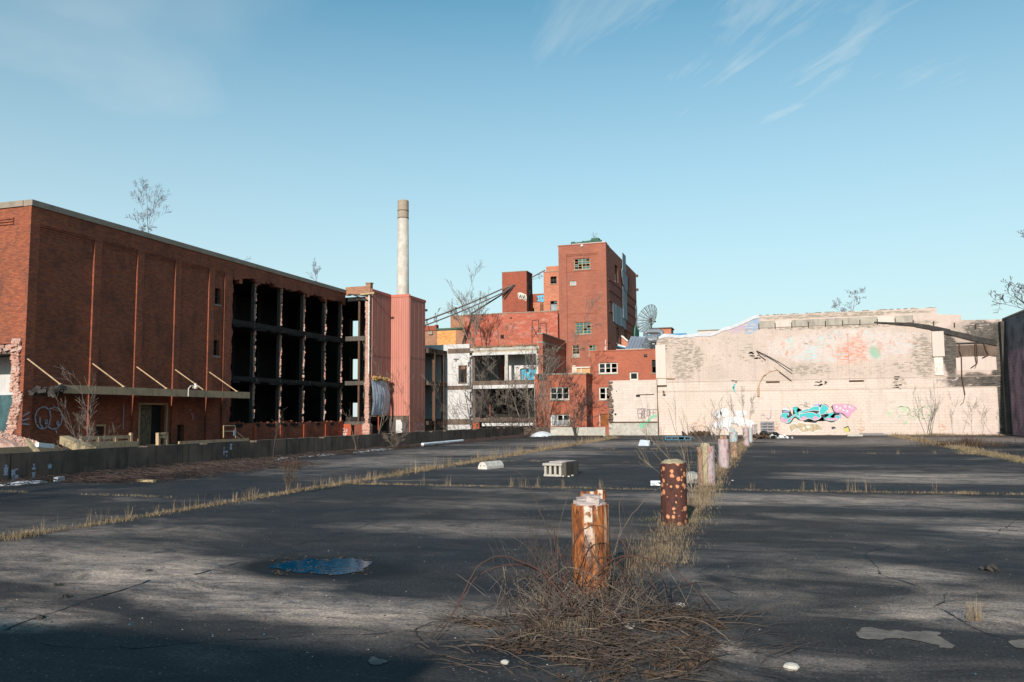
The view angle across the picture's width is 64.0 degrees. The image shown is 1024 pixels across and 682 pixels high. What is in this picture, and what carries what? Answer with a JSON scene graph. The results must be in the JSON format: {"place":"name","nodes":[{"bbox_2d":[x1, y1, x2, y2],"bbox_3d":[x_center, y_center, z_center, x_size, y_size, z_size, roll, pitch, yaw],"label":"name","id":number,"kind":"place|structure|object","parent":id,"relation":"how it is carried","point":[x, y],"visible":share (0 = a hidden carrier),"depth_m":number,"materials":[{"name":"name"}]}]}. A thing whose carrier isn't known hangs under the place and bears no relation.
{"place":"outdoors","nodes":[
{"label":"outdoors","id":0,"kind":"place"},
{"bbox_2d":[0,445,58,452],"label":"fallen beam","id":1,"kind":"structure","parent":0,"point":[16,449],"depth_m":29.73,"materials":[{"name":"beige paint"}]},
{"bbox_2d":[0,489,171,497],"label":"grass","id":2,"kind":"structure","parent":0,"point":[97,494],"depth_m":17.11,"materials":[{"name":"plant"}]},
{"bbox_2d":[0,199,390,449],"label":"brick building","id":3,"kind":"structure","parent":0,"point":[148,330],"depth_m":49.33,"materials":[{"name":"red brick"}]},
{"bbox_2d":[139,405,151,443],"bbox_3d":[-21.713,4.912,48.188,0.044,2.300,1.350,-2,-5,17],"label":"door","id":4,"kind":"structure","parent":3,"relation":"in","point":[145,413],"depth_m":48.39,"materials":[{"name":"metal"}]},
{"bbox_2d":[125,179,171,232],"bbox_3d":[-23.107,-8.056,52.147,3.238,5.181,2.219,-4,-6,34],"label":"roof sapling","id":5,"kind":"object","parent":3,"relation":"on","point":[147,209],"visible":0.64,"depth_m":52.25,"materials":[{"name":"grey plant"}]},
{"bbox_2d":[213,341,220,357],"bbox_3d":[-19.726,0.523,54.445,0.350,1.140,0.760,-2,-5,17],"label":"window","id":6,"kind":"structure","parent":3,"relation":"in","point":[215,342],"depth_m":54.64,"materials":[{"name":"black glass"}]},
{"bbox_2d":[309,259,320,280],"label":"roof sapling","id":7,"kind":"object","parent":3,"relation":"on","point":[316,271],"visible":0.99,"depth_m":71.72,"materials":[{"name":"grey plant"}]},
{"bbox_2d":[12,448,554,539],"bbox_3d":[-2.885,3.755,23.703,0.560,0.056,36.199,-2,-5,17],"label":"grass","id":8,"kind":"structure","parent":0,"point":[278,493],"depth_m":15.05,"materials":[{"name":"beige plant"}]},
{"bbox_2d":[0,439,577,540],"bbox_3d":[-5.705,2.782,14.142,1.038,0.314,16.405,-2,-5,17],"label":"grass","id":9,"kind":"structure","parent":0,"point":[40,532],"depth_m":14.34,"materials":[{"name":"plant"}]},
{"bbox_2d":[425,325,465,381],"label":"brick wing","id":10,"kind":"structure","parent":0,"point":[435,335],"depth_m":90.43,"materials":[{"name":"orange brick"}]},
{"bbox_2d":[338,475,660,489],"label":"grass","id":11,"kind":"structure","parent":0,"point":[374,483],"depth_m":18.83,"materials":[{"name":"plant"}]},
{"bbox_2d":[382,433,619,476],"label":"grass","id":12,"kind":"structure","parent":0,"point":[427,468],"depth_m":31.95,"materials":[{"name":"plant"}]},
{"bbox_2d":[450,310,558,389],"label":"old brick block","id":13,"kind":"structure","parent":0,"point":[493,321],"depth_m":88.60,"materials":[{"name":"brick"}]},
{"bbox_2d":[502,270,532,312],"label":"brick tower","id":14,"kind":"structure","parent":13,"relation":"on","point":[519,297],"depth_m":95.19,"materials":[{"name":"brick"}]},
{"bbox_2d":[425,270,544,331],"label":"overhead pipes","id":15,"kind":"object","parent":14,"relation":"attached to","point":[503,292],"visible":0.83,"depth_m":91.19,"materials":[{"name":"metal"}]},
{"bbox_2d":[532,293,543,311],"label":"link building","id":16,"kind":"structure","parent":13,"relation":"on","point":[538,302],"depth_m":96.75,"materials":[{"name":"brick"}]},
{"bbox_2d":[473,344,536,347],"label":"grass","id":17,"kind":"structure","parent":0,"point":[510,345],"depth_m":79.15,"materials":[{"name":"plant"}]},
{"bbox_2d":[0,435,1023,681],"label":"parking lot","id":18,"kind":"structure","parent":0,"point":[766,537],"depth_m":8.94,"materials":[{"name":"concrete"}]},
{"bbox_2d":[0,480,43,485],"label":"snow patch","id":19,"kind":"object","parent":18,"relation":"on","point":[16,482],"visible":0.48,"depth_m":20.33,"materials":[{"name":"white snow"}]},
{"bbox_2d":[273,408,285,456],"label":"forked sapling","id":20,"kind":"object","parent":18,"relation":"on","point":[277,432],"visible":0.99,"depth_m":31.53,"materials":[{"name":"brown plant"}]},
{"bbox_2d":[279,456,306,494],"bbox_3d":[-4.561,2.805,17.147,0.565,0.795,0.360,-2,-5,17],"label":"rusty weed","id":21,"kind":"object","parent":18,"relation":"on","point":[289,468],"visible":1,"depth_m":17.08,"materials":[{"name":"brown plant"}]},
{"bbox_2d":[0,434,602,486],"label":"fallen twigs","id":22,"kind":"object","parent":18,"relation":"on","point":[176,470],"depth_m":24.32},
{"bbox_2d":[270,553,372,574],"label":"puddle","id":23,"kind":"object","parent":18,"relation":"on","point":[336,566],"visible":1,"depth_m":8.82,"materials":[{"name":"liquid"}]},
{"bbox_2d":[368,656,386,664],"bbox_3d":[-0.904,2.098,5.379,0.193,0.001,0.130,-5,-7,41],"label":"asphalt scar","id":24,"kind":"object","parent":18,"relation":"on","point":[374,660],"visible":1,"depth_m":5.36},
{"bbox_2d":[380,426,406,447],"bbox_3d":[-5.710,4.760,40.362,1.519,1.128,1.225,-1,-5,5],"label":"dry shrub","id":25,"kind":"object","parent":18,"relation":"on","point":[392,439],"visible":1,"depth_m":40.18,"materials":[{"name":"brown plant"}]},
{"bbox_2d":[421,439,463,445],"bbox_3d":[-3.830,5.699,46.028,0.170,0.170,6.116,-2,-5,17],"label":"white pipe","id":26,"kind":"object","parent":18,"relation":"on","point":[441,442],"visible":0.81,"depth_m":45.60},
{"bbox_2d":[478,460,503,468],"bbox_3d":[-0.642,3.777,25.029,0.320,0.215,0.956,-4,-6,31],"label":"wheel stop","id":27,"kind":"object","parent":18,"relation":"on","point":[491,464],"visible":1,"depth_m":24.82,"materials":[{"name":"white paint"}]},
{"bbox_2d":[530,431,553,436],"bbox_3d":[2.347,7.084,62.581,1.941,0.390,2.776,-2,-5,17],"label":"white sheet","id":28,"kind":"object","parent":18,"relation":"on","point":[542,434],"visible":0.96,"depth_m":61.80,"materials":[{"name":"white plastic"}]},
{"bbox_2d":[535,360,555,426],"bbox_3d":[2.437,4.343,64.334,2.000,6.163,3.157,1,-5,-15],"label":"bare tree","id":29,"kind":"object","parent":18,"relation":"on","point":[544,385],"visible":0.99,"depth_m":64.18,"materials":[{"name":"brown plant"}]},
{"bbox_2d":[543,460,578,476],"bbox_3d":[1.317,3.403,21.948,0.777,0.370,1.180,-2,-5,17],"label":"slotted concrete block","id":30,"kind":"object","parent":18,"relation":"on","point":[563,468],"depth_m":21.58,"materials":[{"name":"beige concrete"}]},
{"bbox_2d":[524,427,605,435],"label":"foundation wall","id":31,"kind":"structure","parent":18,"relation":"on","point":[581,431],"depth_m":62.61,"materials":[{"name":"concrete"}]},
{"bbox_2d":[550,355,606,435],"bbox_3d":[5.112,4.050,62.553,3.135,6.382,5.542,2,-6,-23],"label":"bare tree","id":32,"kind":"object","parent":18,"relation":"on","point":[578,401],"visible":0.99,"depth_m":62.05,"materials":[{"name":"brown plant"}]},
{"bbox_2d":[571,489,610,597],"bbox_3d":[0.708,1.832,7.365,0.350,0.970,0.347,-2,-5,17],"label":"bollard","id":33,"kind":"object","parent":18,"relation":"on","point":[588,508],"visible":0.81,"depth_m":7.23,"materials":[{"name":"orange paint"}]},
{"bbox_2d":[386,470,822,681],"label":"bramble","id":34,"kind":"object","parent":18,"relation":"on","point":[581,605],"visible":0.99,"depth_m":6.21,"materials":[{"name":"plant"}]},
{"bbox_2d":[606,380,657,434],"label":"pink wall","id":35,"kind":"structure","parent":18,"relation":"on","point":[627,400],"depth_m":63.10,"materials":[{"name":"paint"}]},
{"bbox_2d":[638,440,664,445],"bbox_3d":[7.165,5.202,41.920,1.403,0.300,0.674,-3,-6,24],"label":"metal sheet box","id":36,"kind":"object","parent":18,"relation":"on","point":[643,442],"visible":0.89,"depth_m":41.95,"materials":[{"name":"silver metal"}]},
{"bbox_2d":[660,459,687,525],"bbox_3d":[2.370,2.229,12.021,0.386,0.993,0.390,-2,-5,17],"label":"bollard","id":37,"kind":"object","parent":18,"relation":"on","point":[673,495],"visible":0.97,"depth_m":11.87,"materials":[{"name":"orange paint"}]},
{"bbox_2d":[635,375,721,491],"bbox_3d":[3.549,1.938,17.381,1.991,2.435,1.566,-2,-5,17],"label":"weedy sapling","id":38,"kind":"object","parent":18,"relation":"on","point":[684,459],"visible":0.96,"depth_m":16.98,"materials":[{"name":"brown plant"}]},
{"bbox_2d":[665,436,693,439],"bbox_3d":[10.393,6.019,50.669,1.701,0.289,1.324,-2,-5,17],"label":"blue crate","id":39,"kind":"object","parent":18,"relation":"on","point":[683,438],"visible":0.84,"depth_m":50.28,"materials":[{"name":"teal plastic"}]},
{"bbox_2d":[686,471,697,482],"bbox_3d":[4.204,3.183,19.191,0.480,0.260,0.464,-2,-5,17],"label":"boulder","id":40,"kind":"object","parent":18,"relation":"on","point":[694,475],"visible":0.51,"depth_m":19.01,"materials":[{"name":"stone"}]},
{"bbox_2d":[682,430,710,435],"bbox_3d":[13.877,6.923,61.266,2.422,0.481,1.154,-3,-6,27],"label":"dirt heap","id":41,"kind":"object","parent":18,"relation":"on","point":[702,433],"visible":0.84,"depth_m":61.03,"materials":[{"name":"brown soil"}]},
{"bbox_2d":[697,443,715,485],"bbox_3d":[4.355,2.789,18.419,0.393,1.002,0.306,-3,-6,29],"label":"bollard","id":42,"kind":"object","parent":18,"relation":"on","point":[708,472],"visible":0.74,"depth_m":18.32,"materials":[{"name":"beige paint"}]},
{"bbox_2d":[701,398,735,435],"bbox_3d":[9.220,3.633,36.620,1.504,2.435,1.058,-2,-5,17],"label":"wall sapling","id":43,"kind":"object","parent":18,"relation":"on","point":[720,413],"visible":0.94,"depth_m":36.51,"materials":[{"name":"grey plant"}]},
{"bbox_2d":[690,411,747,458],"bbox_3d":[6.933,3.187,27.468,1.988,1.713,1.237,-2,-5,17],"label":"weedy sapling","id":44,"kind":"object","parent":18,"relation":"on","point":[715,418],"visible":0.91,"depth_m":27.45,"materials":[{"name":"brown plant"}]},
{"bbox_2d":[718,436,729,468],"bbox_3d":[6.220,3.290,24.107,0.319,1.003,0.319,-2,-5,17],"label":"bollard","id":45,"kind":"object","parent":18,"relation":"on","point":[723,450],"visible":0.96,"depth_m":23.98,"materials":[{"name":"pink paint"}]},
{"bbox_2d":[729,428,737,458],"bbox_3d":[7.845,3.651,29.018,0.303,1.145,0.303,-2,-5,17],"label":"bollard","id":46,"kind":"object","parent":18,"relation":"on","point":[733,435],"visible":0.83,"depth_m":28.91,"materials":[{"name":"blue paint"}]},
{"bbox_2d":[726,385,755,427],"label":"wall sapling","id":47,"kind":"object","parent":18,"relation":"on","point":[742,404],"visible":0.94,"depth_m":53.59,"materials":[{"name":"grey plant"}]},
{"bbox_2d":[743,427,748,446],"bbox_3d":[11.350,4.677,39.767,0.296,0.986,0.295,-2,-5,17],"label":"bollard","id":48,"kind":"object","parent":18,"relation":"on","point":[746,433],"visible":0.89,"depth_m":39.66,"materials":[{"name":"pink paint"}]},
{"bbox_2d":[739,431,792,438],"bbox_3d":[16.418,6.107,52.872,2.995,0.646,2.283,-6,-7,46],"label":"rubbish heap","id":49,"kind":"object","parent":18,"relation":"on","point":[766,434],"visible":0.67,"depth_m":52.35,"materials":[{"name":"black plastic"}]},
{"bbox_2d":[760,422,773,431],"bbox_3d":[18.714,6.398,60.063,0.961,0.984,0.140,-2,-5,17],"label":"pallet","id":50,"kind":"object","parent":18,"relation":"on","point":[768,424],"visible":0.7,"depth_m":60.00,"materials":[{"name":"grey wood"}]},
{"bbox_2d":[783,662,799,670],"bbox_3d":[1.756,2.044,5.156,0.101,0.040,0.100,-2,-5,17],"label":"stone","id":51,"kind":"object","parent":18,"relation":"on","point":[792,666],"visible":0.94,"depth_m":5.13,"materials":[{"name":"beige stone"}]},
{"bbox_2d":[655,307,1004,434],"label":"pink wall","id":52,"kind":"structure","parent":18,"relation":"on","point":[843,372],"depth_m":59.18,"materials":[{"name":"paint"}]},
{"bbox_2d":[832,287,865,311],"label":"roof sapling","id":53,"kind":"object","parent":52,"relation":"on","point":[854,292],"visible":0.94,"depth_m":61.46,"materials":[{"name":"grey plant"}]},
{"bbox_2d":[948,391,1003,433],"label":"pink wall vines","id":54,"kind":"object","parent":52,"relation":"attached to","point":[951,414],"depth_m":56.28,"materials":[{"name":"grey plant"}]},
{"bbox_2d":[855,627,954,647],"bbox_3d":[2.783,2.109,5.849,0.622,0.001,0.460,-2,-5,17],"label":"asphalt scar","id":55,"kind":"object","parent":18,"relation":"on","point":[931,637],"visible":1,"depth_m":5.88},
{"bbox_2d":[914,380,943,434],"bbox_3d":[28.657,4.560,56.296,1.739,3.827,1.346,-2,-5,17],"label":"bare tree","id":56,"kind":"object","parent":18,"relation":"on","point":[933,412],"visible":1,"depth_m":56.08,"materials":[{"name":"brown plant"}]},
{"bbox_2d":[881,431,1017,435],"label":"grass","id":57,"kind":"structure","parent":18,"relation":"on","point":[936,434],"depth_m":55.56,"materials":[{"name":"plant"}]},
{"bbox_2d":[909,434,1016,446],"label":"grass","id":58,"kind":"structure","parent":18,"relation":"on","point":[976,443],"depth_m":37.97,"materials":[{"name":"brown plant"}]},
{"bbox_2d":[957,596,1010,622],"bbox_3d":[3.628,2.037,6.300,0.542,0.221,0.451,-5,-7,39],"label":"grass tuft","id":59,"kind":"object","parent":18,"relation":"on","point":[976,614],"visible":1,"depth_m":6.33,"materials":[{"name":"plant"}]},
{"bbox_2d":[979,563,998,571],"bbox_3d":[4.820,2.300,8.283,0.171,0.112,0.140,-4,-6,35],"label":"tar clod","id":60,"kind":"object","parent":18,"relation":"on","point":[992,567],"visible":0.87,"depth_m":8.24,"materials":[{"name":"grey asphalt"}]},
{"bbox_2d":[988,230,1023,323],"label":"edge tree","id":61,"kind":"object","parent":18,"relation":"on","point":[1017,291],"visible":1,"depth_m":30.43,"materials":[{"name":"brown plant"}]},
{"bbox_2d":[998,310,1023,435],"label":"side wall","id":62,"kind":"structure","parent":18,"relation":"on","point":[1012,325],"depth_m":54.39,"materials":[{"name":"metal"}]},
{"bbox_2d":[1006,336,1023,435],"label":"wall vines","id":63,"kind":"object","parent":62,"relation":"attached to","point":[1016,388],"depth_m":53.88,"materials":[{"name":"brown plant"}]},
{"bbox_2d":[1008,639,1023,647],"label":"asphalt scar","id":64,"kind":"object","parent":18,"relation":"on","point":[1018,643],"visible":1,"depth_m":5.65},
{"bbox_2d":[0,0,1023,416],"label":"sky","id":65,"kind":"structure","parent":0,"point":[744,159],"materials":[{"name":"blue"}]},
{"bbox_2d":[558,238,638,372],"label":"brick tower","id":66,"kind":"structure","parent":0,"point":[592,268],"depth_m":87.27,"materials":[{"name":"brick"}]},
{"bbox_2d":[571,345,579,357],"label":"window","id":67,"kind":"structure","parent":66,"relation":"in","point":[577,353],"depth_m":86.84,"materials":[{"name":"beige paint"}]},
{"bbox_2d":[573,258,590,270],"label":"window","id":68,"kind":"structure","parent":66,"relation":"in","point":[582,261],"depth_m":87.44,"materials":[{"name":"beige paint"}]},
{"bbox_2d":[575,322,591,334],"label":"window","id":69,"kind":"structure","parent":66,"relation":"in","point":[580,324],"depth_m":86.82,"materials":[{"name":"beige paint"}]},
{"bbox_2d":[610,437,755,582],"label":"grass","id":70,"kind":"structure","parent":0,"point":[697,490],"depth_m":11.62,"materials":[{"name":"plant"}]},
{"bbox_2d":[717,477,1022,494],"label":"grass","id":71,"kind":"structure","parent":0,"point":[964,493],"depth_m":16.39,"materials":[{"name":"plant"}]},
{"bbox_2d":[771,448,986,453],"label":"grass","id":72,"kind":"structure","parent":0,"point":[970,452],"depth_m":31.04,"materials":[{"name":"plant"}]},
{"bbox_2d":[888,433,1023,462],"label":"grass","id":73,"kind":"structure","parent":0,"point":[951,446],"depth_m":35.26,"materials":[{"name":"plant"}]},
{"bbox_2d":[957,448,1023,462],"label":"grass","id":74,"kind":"structure","parent":0,"point":[999,456],"depth_m":28.16,"materials":[{"name":"beige plant"}]},
{"label":"ground","id":75,"kind":"structure","parent":0,"visible":0},
{"bbox_2d":[0,431,37,446],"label":"rubble pile","id":76,"kind":"object","parent":75,"relation":"on","point":[9,440],"visible":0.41,"depth_m":38.71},
{"bbox_2d":[25,439,39,451],"bbox_3d":[-14.255,3.119,24.353,0.100,0.392,2.474,3,-6,-37],"label":"timber","id":77,"kind":"object","parent":75,"relation":"on","point":[31,445],"visible":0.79,"depth_m":24.25,"materials":[{"name":"beige wood"}]},
{"bbox_2d":[35,442,53,447],"bbox_3d":[-16.808,3.760,29.502,0.160,0.237,0.684,-2,-5,17],"label":"timber","id":78,"kind":"object","parent":75,"relation":"on","point":[43,445],"visible":0.93,"depth_m":29.39,"materials":[{"name":"white wood"}]},
{"bbox_2d":[59,436,95,449],"bbox_3d":[-14.414,3.445,27.143,0.280,0.541,4.912,3,-7,-37],"label":"timber","id":79,"kind":"object","parent":75,"relation":"on","point":[66,439],"visible":0.64,"depth_m":27.18,"materials":[{"name":"beige wood"}]},
{"bbox_2d":[50,365,121,450],"bbox_3d":[-12.850,2.922,24.765,2.016,4.488,3.003,3,-6,-33],"label":"leaning sapling","id":80,"kind":"object","parent":75,"relation":"on","point":[89,436],"visible":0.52,"depth_m":24.92,"materials":[{"name":"brown plant"}]},
{"bbox_2d":[79,433,137,447],"bbox_3d":[-17.154,4.711,34.959,0.250,1.538,3.210,-2,-5,17],"label":"guard rail","id":81,"kind":"object","parent":75,"relation":"on","point":[130,442],"visible":0.48,"depth_m":35.26,"materials":[{"name":"beige paint"}]},
{"bbox_2d":[156,432,167,444],"bbox_3d":[-16.205,5.217,37.920,0.160,1.954,0.668,-2,-5,17],"label":"bumper frame","id":82,"kind":"object","parent":75,"relation":"on","point":[164,435],"visible":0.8,"depth_m":37.91,"materials":[{"name":"beige paint"}]},
{"bbox_2d":[0,426,523,482],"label":"retaining wall","id":83,"kind":"structure","parent":75,"relation":"on","point":[21,465],"depth_m":27.40,"materials":[{"name":"concrete"}]},
{"bbox_2d":[346,289,427,434],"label":"metal clad tower","id":84,"kind":"structure","parent":75,"relation":"on","point":[397,331],"depth_m":73.19,"materials":[{"name":"metal"}]},
{"bbox_2d":[364,340,418,433],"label":"bare tree","id":85,"kind":"object","parent":75,"relation":"on","point":[384,389],"visible":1,"depth_m":68.09,"materials":[{"name":"brown plant"}]},
{"bbox_2d":[397,199,408,294],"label":"smokestack","id":86,"kind":"object","parent":75,"relation":"on","point":[403,251],"visible":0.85,"depth_m":132.61,"materials":[{"name":"concrete"}]},
{"bbox_2d":[419,339,496,429],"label":"bare tree","id":87,"kind":"object","parent":75,"relation":"on","point":[470,377],"visible":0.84,"depth_m":66.34,"materials":[{"name":"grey plant"}]},
{"bbox_2d":[392,344,538,432],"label":"white ruin","id":88,"kind":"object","parent":75,"relation":"on","point":[441,361],"visible":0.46,"depth_m":80.47,"materials":[{"name":"paint"}]},
{"bbox_2d":[444,260,488,347],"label":"roof tree","id":89,"kind":"object","parent":88,"relation":"on","point":[469,310],"visible":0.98,"depth_m":85.93,"materials":[{"name":"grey plant"}]},
{"bbox_2d":[489,314,529,344],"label":"roof bush","id":90,"kind":"object","parent":88,"relation":"on","point":[506,331],"visible":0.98,"depth_m":82.23,"materials":[{"name":"brown plant"}]},
{"bbox_2d":[437,358,594,435],"bbox_3d":[-0.527,5.106,63.782,12.043,8.435,8.283,2,-6,-25],"label":"thicket","id":91,"kind":"object","parent":75,"relation":"on","point":[504,417],"visible":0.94,"depth_m":63.03,"materials":[{"name":"brown plant"}]},
{"bbox_2d":[471,295,602,428],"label":"bare tree","id":92,"kind":"object","parent":75,"relation":"on","point":[537,361],"visible":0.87,"depth_m":66.73,"materials":[{"name":"brown plant"}]},
{"bbox_2d":[537,333,565,373],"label":"side wall block","id":93,"kind":"structure","parent":75,"relation":"on","point":[551,341],"depth_m":81.00,"materials":[{"name":"brick"}]},
{"bbox_2d":[544,266,559,337],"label":"lift shaft","id":94,"kind":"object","parent":75,"relation":"on","point":[551,288],"visible":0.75,"depth_m":88.88,"materials":[{"name":"brick"}]},
{"bbox_2d":[535,373,592,426],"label":"brick annex","id":95,"kind":"object","parent":75,"relation":"on","point":[584,379],"visible":0.52,"depth_m":69.93,"materials":[{"name":"brick"}]},
{"bbox_2d":[550,387,569,400],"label":"window","id":96,"kind":"structure","parent":95,"relation":"in","point":[555,391],"depth_m":70.07,"materials":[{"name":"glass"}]},
{"bbox_2d":[551,414,569,425],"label":"window","id":97,"kind":"structure","parent":95,"relation":"in","point":[555,421],"depth_m":69.88,"materials":[{"name":"white glass"}]},
{"bbox_2d":[589,348,655,434],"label":"brick wing","id":98,"kind":"structure","parent":75,"relation":"on","point":[606,366],"depth_m":71.16,"materials":[{"name":"red brick"}]},
{"bbox_2d":[598,387,609,400],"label":"window","id":99,"kind":"structure","parent":98,"relation":"in","point":[606,388],"depth_m":71.33,"materials":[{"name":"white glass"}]},
{"bbox_2d":[600,414,607,425],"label":"door","id":100,"kind":"structure","parent":98,"relation":"in","point":[603,418],"depth_m":71.17,"materials":[{"name":"orange wood"}]},
{"bbox_2d":[597,362,618,374],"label":"window","id":101,"kind":"structure","parent":98,"relation":"in","point":[602,366],"depth_m":71.47,"materials":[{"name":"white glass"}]},
{"bbox_2d":[618,335,628,348],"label":"gable stub","id":102,"kind":"object","parent":98,"relation":"on","point":[624,342],"visible":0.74,"depth_m":80.65,"materials":[{"name":"brick"}]},
{"bbox_2d":[626,336,645,348],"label":"roof shed","id":103,"kind":"structure","parent":98,"relation":"on","point":[634,342],"depth_m":77.34,"materials":[{"name":"grey metal"}]},
{"bbox_2d":[642,329,663,348],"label":"roof ducts","id":104,"kind":"object","parent":98,"relation":"on","point":[650,340],"visible":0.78,"depth_m":73.86,"materials":[{"name":"metal"}]},
{"bbox_2d":[648,327,685,348],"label":"penthouse","id":105,"kind":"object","parent":98,"relation":"on","point":[667,330],"visible":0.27,"depth_m":82.47,"materials":[{"name":"white paint"}]},
{"bbox_2d":[636,304,656,331],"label":"satellite dish","id":106,"kind":"object","parent":105,"relation":"on","point":[650,320],"visible":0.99,"depth_m":83.36,"materials":[{"name":"metal"}]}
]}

